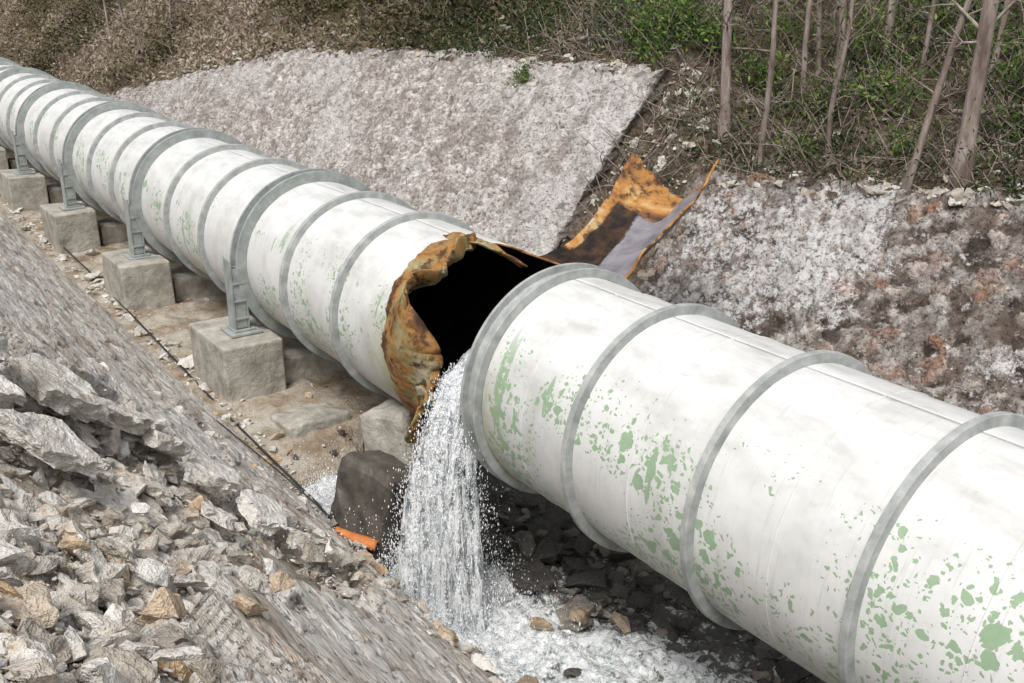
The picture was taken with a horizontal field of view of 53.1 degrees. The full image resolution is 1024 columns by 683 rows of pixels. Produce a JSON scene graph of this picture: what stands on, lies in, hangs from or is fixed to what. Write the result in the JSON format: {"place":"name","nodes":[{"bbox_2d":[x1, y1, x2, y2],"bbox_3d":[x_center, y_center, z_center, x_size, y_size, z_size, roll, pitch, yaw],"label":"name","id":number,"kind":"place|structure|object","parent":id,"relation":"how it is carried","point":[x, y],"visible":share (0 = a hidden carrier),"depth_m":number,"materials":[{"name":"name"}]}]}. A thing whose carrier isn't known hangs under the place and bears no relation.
{"place":"outdoors","nodes":[
{"label":"outdoors","id":0,"kind":"place"},
{"bbox_2d":[269,349,631,682],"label":"waterfall","id":1,"kind":"structure","parent":0,"point":[440,545],"depth_m":14.05,"materials":[{"name":"liquid"}]},
{"bbox_2d":[0,0,1023,682],"bbox_3d":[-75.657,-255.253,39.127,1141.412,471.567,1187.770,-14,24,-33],"label":"ground","id":2,"kind":"structure","parent":0,"point":[338,390],"depth_m":22.08,"materials":[{"name":"soil"}]},
{"bbox_2d":[0,57,18,149],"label":"pipe support","id":3,"kind":"object","parent":2,"relation":"on","point":[4,60],"visible":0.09,"depth_m":45.84,"materials":[{"name":"metal"}]},
{"bbox_2d":[0,67,54,172],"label":"pipe support","id":4,"kind":"object","parent":2,"relation":"on","point":[6,163],"visible":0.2,"depth_m":40.36,"materials":[{"name":"metal"}]},
{"bbox_2d":[0,81,97,211],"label":"pipe support","id":5,"kind":"object","parent":2,"relation":"on","point":[24,186],"visible":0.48,"depth_m":35.01,"materials":[{"name":"concrete"}]},
{"bbox_2d":[40,101,157,254],"bbox_3d":[-12.029,-5.103,31.407,4.682,4.573,3.011,-14,24,-33],"label":"pipe support","id":6,"kind":"object","parent":2,"relation":"on","point":[71,224],"visible":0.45,"depth_m":29.88,"materials":[{"name":"concrete"}]},
{"bbox_2d":[89,0,121,46],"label":"bare tree","id":7,"kind":"object","parent":2,"relation":"on","point":[108,29],"visible":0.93,"depth_m":54.85,"materials":[{"name":"grey plant"}]},
{"bbox_2d":[117,0,126,28],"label":"bare tree","id":8,"kind":"object","parent":2,"relation":"on","point":[120,5],"visible":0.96,"depth_m":55.32,"materials":[{"name":"grey plant"}]},
{"bbox_2d":[102,128,243,310],"bbox_3d":[-8.144,-3.216,26.265,4.732,4.601,3.020,-14,24,-33],"label":"pipe support","id":9,"kind":"object","parent":2,"relation":"on","point":[138,274],"visible":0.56,"depth_m":24.75,"materials":[{"name":"concrete"}]},
{"bbox_2d":[169,0,183,32],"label":"bare tree","id":10,"kind":"object","parent":2,"relation":"on","point":[170,14],"visible":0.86,"depth_m":48.91,"materials":[{"name":"grey plant"}]},
{"bbox_2d":[0,153,373,478],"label":"channel stones","id":11,"kind":"object","parent":2,"relation":"on","point":[185,362],"visible":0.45,"depth_m":23.09,"materials":[{"name":"rock"}]},
{"bbox_2d":[63,247,383,574],"bbox_3d":[-7.821,0.232,22.663,0.315,0.839,20.310,-13,24,-33],"label":"black cable","id":12,"kind":"object","parent":2,"relation":"on","point":[232,420],"visible":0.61,"depth_m":19.68,"materials":[{"name":"black rubber"}]},
{"bbox_2d":[0,211,492,682],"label":"masonry slope","id":13,"kind":"structure","parent":2,"relation":"on","point":[47,307],"depth_m":11.93,"materials":[{"name":"grey stone"}]},
{"bbox_2d":[216,420,335,520],"bbox_3d":[-3.598,2.319,16.345,4.109,1.024,0.220,17,26,39],"label":"black cable","id":14,"kind":"object","parent":13,"relation":"attached to","point":[308,497],"visible":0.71,"depth_m":16.40,"materials":[{"name":"black rubber"}]},
{"bbox_2d":[0,334,506,682],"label":"concrete rubble","id":15,"kind":"object","parent":2,"relation":"on","point":[125,643],"visible":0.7,"depth_m":7.10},
{"bbox_2d":[0,332,8,362],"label":"broken concrete slab","id":16,"kind":"structure","parent":15,"relation":"on","point":[4,355],"depth_m":9.25,"materials":[{"name":"grey concrete"}]},
{"bbox_2d":[0,375,26,406],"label":"broken concrete slab","id":17,"kind":"object","parent":15,"relation":"on","point":[11,392],"depth_m":8.66,"materials":[{"name":"grey concrete"}]},
{"bbox_2d":[8,353,97,394],"bbox_3d":[-5.201,0.414,11.652,0.811,0.740,0.883,1,20,3],"label":"broken concrete slab","id":18,"kind":"object","parent":15,"relation":"on","point":[65,372],"depth_m":11.78,"materials":[{"name":"grey concrete"}]},
{"bbox_2d":[0,357,108,422],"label":"broken concrete slab","id":19,"kind":"object","parent":15,"relation":"on","point":[48,388],"depth_m":10.05,"materials":[{"name":"grey concrete"}]},
{"bbox_2d":[0,409,109,478],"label":"broken concrete slab","id":20,"kind":"object","parent":15,"relation":"on","point":[54,443],"depth_m":8.20,"materials":[{"name":"grey concrete"}]},
{"bbox_2d":[88,392,154,434],"bbox_3d":[-4.357,0.823,11.204,0.820,0.682,0.762,-9,22,-24],"label":"broken concrete slab","id":21,"kind":"object","parent":15,"relation":"on","point":[131,421],"depth_m":11.14,"materials":[{"name":"grey concrete"}]},
{"bbox_2d":[116,403,164,430],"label":"broken concrete slab","id":22,"kind":"structure","parent":15,"relation":"on","point":[157,425],"depth_m":12.51,"materials":[{"name":"grey concrete"}]},
{"bbox_2d":[117,473,172,502],"bbox_3d":[-3.420,1.394,9.556,0.475,0.402,0.314,-8,21,-21],"label":"broken concrete slab","id":23,"kind":"object","parent":15,"relation":"on","point":[159,491],"depth_m":9.45,"materials":[{"name":"grey concrete"}]},
{"bbox_2d":[133,428,192,461],"bbox_3d":[-4.074,1.174,11.801,0.784,0.642,0.642,13,24,32],"label":"broken concrete slab","id":24,"kind":"object","parent":15,"relation":"on","point":[172,447],"depth_m":11.51,"materials":[{"name":"grey concrete"}]},
{"bbox_2d":[183,457,241,494],"bbox_3d":[-3.523,1.570,12.114,0.596,0.558,0.688,-3,20,-8],"label":"broken concrete slab","id":25,"kind":"object","parent":15,"relation":"on","point":[203,470],"depth_m":11.95,"materials":[{"name":"grey concrete"}]},
{"bbox_2d":[200,501,237,529],"bbox_3d":[-3.057,1.813,10.731,0.349,0.341,0.390,7,21,20],"label":"broken concrete slab","id":26,"kind":"object","parent":15,"relation":"on","point":[222,518],"depth_m":10.60,"materials":[{"name":"grey concrete"}]},
{"bbox_2d":[236,489,286,536],"bbox_3d":[-2.966,2.026,12.234,0.614,0.576,0.609,-14,24,-33],"label":"broken concrete slab","id":27,"kind":"object","parent":15,"relation":"on","point":[270,512],"depth_m":12.08,"materials":[{"name":"grey concrete"}]},
{"bbox_2d":[286,527,338,557],"bbox_3d":[-2.481,2.409,12.495,0.631,0.566,0.596,-14,24,-33],"label":"broken concrete slab","id":28,"kind":"object","parent":15,"relation":"on","point":[294,538],"depth_m":12.21,"materials":[{"name":"grey concrete"}]},
{"bbox_2d":[334,527,380,551],"bbox_3d":[-2.280,2.881,15.030,0.668,0.256,0.201,5,21,14],"label":"orange plastic fragment","id":29,"kind":"object","parent":15,"relation":"on","point":[369,542],"visible":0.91,"depth_m":14.97,"materials":[{"name":"orange plastic"}]},
{"bbox_2d":[189,168,371,401],"bbox_3d":[-4.287,-1.349,21.124,4.701,4.594,3.018,-14,24,-33],"label":"pipe support","id":30,"kind":"object","parent":2,"relation":"on","point":[239,352],"visible":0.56,"depth_m":19.63,"materials":[{"name":"concrete"}]},
{"bbox_2d":[0,62,1023,682],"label":"steel penstock pipe","id":31,"kind":"object","parent":30,"relation":"on","point":[828,516],"visible":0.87,"depth_m":11.37,"materials":[{"name":"white metal"}]},
{"bbox_2d":[0,0,569,91],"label":"dry scrub foliage","id":32,"kind":"object","parent":2,"relation":"on","point":[393,17],"visible":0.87,"depth_m":44.21,"materials":[{"name":"brown plant"}]},
{"bbox_2d":[270,403,349,437],"bbox_3d":[-3.685,1.512,18.860,1.292,0.510,0.982,-14,24,-33],"label":"rock","id":33,"kind":"object","parent":2,"relation":"on","point":[302,422],"visible":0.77,"depth_m":18.61,"materials":[{"name":"grey stone"}]},
{"bbox_2d":[329,450,411,576],"bbox_3d":[-2.111,2.623,15.653,1.291,1.860,1.183,16,25,37],"label":"broken pedestal","id":34,"kind":"object","parent":2,"relation":"on","point":[364,479],"visible":0.53,"depth_m":15.22,"materials":[{"name":"concrete"}]},
{"bbox_2d":[103,48,677,255],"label":"stone retaining wall","id":35,"kind":"structure","parent":2,"relation":"on","point":[477,144],"depth_m":27.15,"materials":[{"name":"grey stone"}]},
{"bbox_2d":[506,57,536,86],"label":"green bush","id":36,"kind":"object","parent":35,"relation":"on","point":[524,70],"visible":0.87,"depth_m":25.69,"materials":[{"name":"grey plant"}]},
{"bbox_2d":[359,398,423,467],"bbox_3d":[-1.744,1.743,16.769,1.149,1.674,1.210,9,22,24],"label":"broken pedestal","id":37,"kind":"object","parent":2,"relation":"on","point":[386,424],"visible":0.35,"depth_m":16.21,"materials":[{"name":"concrete"}]},
{"bbox_2d":[3,0,1023,248],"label":"dead brushwood","id":38,"kind":"object","parent":2,"relation":"on","point":[849,110],"visible":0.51,"depth_m":21.68,"materials":[{"name":"brown plant"}]},
{"bbox_2d":[570,0,685,52],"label":"fallen branch","id":39,"kind":"object","parent":38,"relation":"on","point":[583,37],"visible":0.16,"depth_m":24.96,"materials":[{"name":"brown wood"}]},
{"bbox_2d":[770,30,937,105],"bbox_3d":[6.861,-5.491,20.713,3.253,1.600,0.754,16,25,36],"label":"fallen branch","id":40,"kind":"object","parent":38,"relation":"on","point":[777,103],"visible":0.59,"depth_m":20.64,"materials":[{"name":"brown wood"}]},
{"bbox_2d":[293,429,825,682],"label":"river rocks","id":41,"kind":"object","parent":2,"relation":"on","point":[548,549],"visible":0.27,"depth_m":15.16,"materials":[{"name":"grey stone"}]},
{"bbox_2d":[175,0,1023,194],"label":"leaf litter","id":42,"kind":"object","parent":2,"relation":"on","point":[703,163],"visible":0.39,"depth_m":22.58,"materials":[{"name":"brown plant"}]},
{"bbox_2d":[176,19,1023,241],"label":"loose stones","id":43,"kind":"object","parent":2,"relation":"on","point":[958,196],"visible":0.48,"depth_m":21.53,"materials":[{"name":"stone"}]},
{"bbox_2d":[614,0,704,69],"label":"green bush","id":44,"kind":"object","parent":2,"relation":"on","point":[652,31],"visible":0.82,"depth_m":22.83,"materials":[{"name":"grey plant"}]},
{"bbox_2d":[653,0,719,20],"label":"green bush","id":45,"kind":"object","parent":2,"relation":"on","point":[665,2],"visible":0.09,"depth_m":24.19,"materials":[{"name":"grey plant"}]},
{"bbox_2d":[668,0,749,57],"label":"green bush","id":46,"kind":"object","parent":2,"relation":"on","point":[707,37],"visible":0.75,"depth_m":22.46,"materials":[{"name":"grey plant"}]},
{"bbox_2d":[409,0,1023,202],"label":"undergrowth foliage","id":47,"kind":"object","parent":2,"relation":"on","point":[547,23],"visible":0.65,"depth_m":21.51,"materials":[{"name":"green plant"}]},
{"bbox_2d":[668,10,777,64],"bbox_3d":[4.341,-6.689,22.635,3.103,1.332,0.744,8,21,21],"label":"fallen branch","id":48,"kind":"object","parent":2,"relation":"on","point":[737,48],"visible":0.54,"depth_m":22.42,"materials":[{"name":"brown wood"}]},
{"bbox_2d":[688,0,768,142],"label":"bare tree","id":49,"kind":"object","parent":2,"relation":"on","point":[727,24],"visible":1,"depth_m":21.06,"materials":[{"name":"grey plant"}]},
{"bbox_2d":[732,43,800,95],"bbox_3d":[5.466,-5.922,22.206,1.590,1.148,1.357,9,22,22],"label":"green bush","id":50,"kind":"object","parent":2,"relation":"on","point":[755,72],"visible":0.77,"depth_m":22.06,"materials":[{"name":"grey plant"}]},
{"bbox_2d":[707,0,829,166],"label":"bare tree","id":51,"kind":"object","parent":2,"relation":"on","point":[766,108],"visible":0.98,"depth_m":20.24,"materials":[{"name":"grey plant"}]},
{"bbox_2d":[739,0,825,48],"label":"green bush","id":52,"kind":"object","parent":2,"relation":"on","point":[782,38],"visible":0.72,"depth_m":22.90,"materials":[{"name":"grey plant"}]},
{"bbox_2d":[774,125,824,164],"bbox_3d":[5.608,-3.840,19.983,0.899,0.760,1.140,-14,24,-33],"label":"green bush","id":53,"kind":"object","parent":2,"relation":"on","point":[802,145],"visible":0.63,"depth_m":19.95,"materials":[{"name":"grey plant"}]},
{"bbox_2d":[779,0,827,74],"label":"bare tree","id":54,"kind":"object","parent":2,"relation":"on","point":[818,58],"visible":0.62,"depth_m":22.28,"materials":[{"name":"grey plant"}]},
{"bbox_2d":[764,0,848,109],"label":"bare tree","id":55,"kind":"object","parent":2,"relation":"on","point":[806,41],"visible":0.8,"depth_m":21.36,"materials":[{"name":"grey plant"}]},
{"bbox_2d":[787,68,852,117],"bbox_3d":[6.452,-5.043,21.139,1.376,1.128,1.352,14,24,34],"label":"green bush","id":56,"kind":"object","parent":2,"relation":"on","point":[816,95],"visible":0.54,"depth_m":21.05,"materials":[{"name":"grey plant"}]},
{"bbox_2d":[634,169,1023,415],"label":"stone retaining wall","id":57,"kind":"structure","parent":2,"relation":"on","point":[913,293],"depth_m":17.40,"materials":[{"name":"grey stone"}]},
{"bbox_2d":[769,115,906,169],"bbox_3d":[6.239,-3.716,19.539,2.532,1.071,0.605,13,24,32],"label":"fallen branch","id":58,"kind":"object","parent":2,"relation":"on","point":[850,161],"visible":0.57,"depth_m":19.24,"materials":[{"name":"brown wood"}]},
{"bbox_2d":[814,0,868,78],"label":"bare tree","id":59,"kind":"object","parent":2,"relation":"on","point":[841,22],"visible":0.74,"depth_m":21.87,"materials":[{"name":"grey plant"}]},
{"bbox_2d":[793,0,900,164],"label":"bare tree","id":60,"kind":"object","parent":2,"relation":"on","point":[831,110],"visible":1,"depth_m":18.92,"materials":[{"name":"grey plant"}]},
{"bbox_2d":[791,0,950,69],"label":"green bush","id":61,"kind":"object","parent":2,"relation":"on","point":[876,27],"visible":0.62,"depth_m":22.12,"materials":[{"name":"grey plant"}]},
{"bbox_2d":[878,0,896,66],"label":"bare tree","id":62,"kind":"object","parent":2,"relation":"on","point":[889,20],"visible":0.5,"depth_m":21.87,"materials":[{"name":"grey plant"}]},
{"bbox_2d":[831,32,960,125],"bbox_3d":[7.397,-5.093,20.155,2.013,1.913,2.191,-2,20,-5],"label":"green bush","id":63,"kind":"object","parent":2,"relation":"on","point":[890,99],"visible":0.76,"depth_m":20.11,"materials":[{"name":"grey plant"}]},
{"bbox_2d":[865,120,940,168],"bbox_3d":[7.290,-3.710,19.192,1.213,1.039,1.429,-1,20,-2],"label":"green bush","id":64,"kind":"object","parent":2,"relation":"on","point":[901,150],"visible":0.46,"depth_m":19.05,"materials":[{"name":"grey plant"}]},
{"bbox_2d":[871,0,982,35],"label":"green bush","id":65,"kind":"object","parent":2,"relation":"on","point":[938,8],"visible":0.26,"depth_m":22.72,"materials":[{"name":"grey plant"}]},
{"bbox_2d":[861,0,1023,188],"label":"bare tree","id":66,"kind":"object","parent":2,"relation":"on","point":[907,182],"visible":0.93,"depth_m":17.28,"materials":[{"name":"grey plant"}]},
{"bbox_2d":[899,0,1003,99],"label":"bare tree","id":67,"kind":"object","parent":2,"relation":"on","point":[933,9],"visible":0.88,"depth_m":20.35,"materials":[{"name":"grey plant"}]},
{"bbox_2d":[901,0,1015,187],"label":"bare tree","id":68,"kind":"object","parent":2,"relation":"on","point":[985,27],"visible":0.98,"depth_m":16.91,"materials":[{"name":"grey plant"}]},
{"bbox_2d":[925,0,1023,63],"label":"green bush","id":69,"kind":"object","parent":2,"relation":"on","point":[976,30],"visible":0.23,"depth_m":21.04,"materials":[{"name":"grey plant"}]},
{"bbox_2d":[952,78,1023,115],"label":"fallen branch","id":70,"kind":"object","parent":2,"relation":"on","point":[960,112],"visible":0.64,"depth_m":18.45,"materials":[{"name":"brown wood"}]},
{"bbox_2d":[961,11,1023,104],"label":"green bush","id":71,"kind":"object","parent":2,"relation":"on","point":[1011,65],"visible":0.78,"depth_m":18.98,"materials":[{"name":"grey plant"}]},
{"bbox_2d":[986,0,1010,79],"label":"bare tree","id":72,"kind":"object","parent":2,"relation":"on","point":[1003,22],"visible":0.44,"depth_m":20.45,"materials":[{"name":"grey plant"}]},
{"bbox_2d":[988,90,1023,147],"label":"green bush","id":73,"kind":"object","parent":2,"relation":"on","point":[1016,113],"visible":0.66,"depth_m":18.09,"materials":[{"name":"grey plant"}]},
{"bbox_2d":[993,26,1023,62],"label":"bush","id":74,"kind":"object","parent":2,"relation":"on","point":[1021,31],"visible":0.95,"depth_m":16.98,"materials":[{"name":"green plant"}]},
{"bbox_2d":[300,461,815,682],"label":"river water","id":75,"kind":"structure","parent":0,"point":[652,660],"depth_m":14.21,"materials":[{"name":"white liquid"}]}
]}

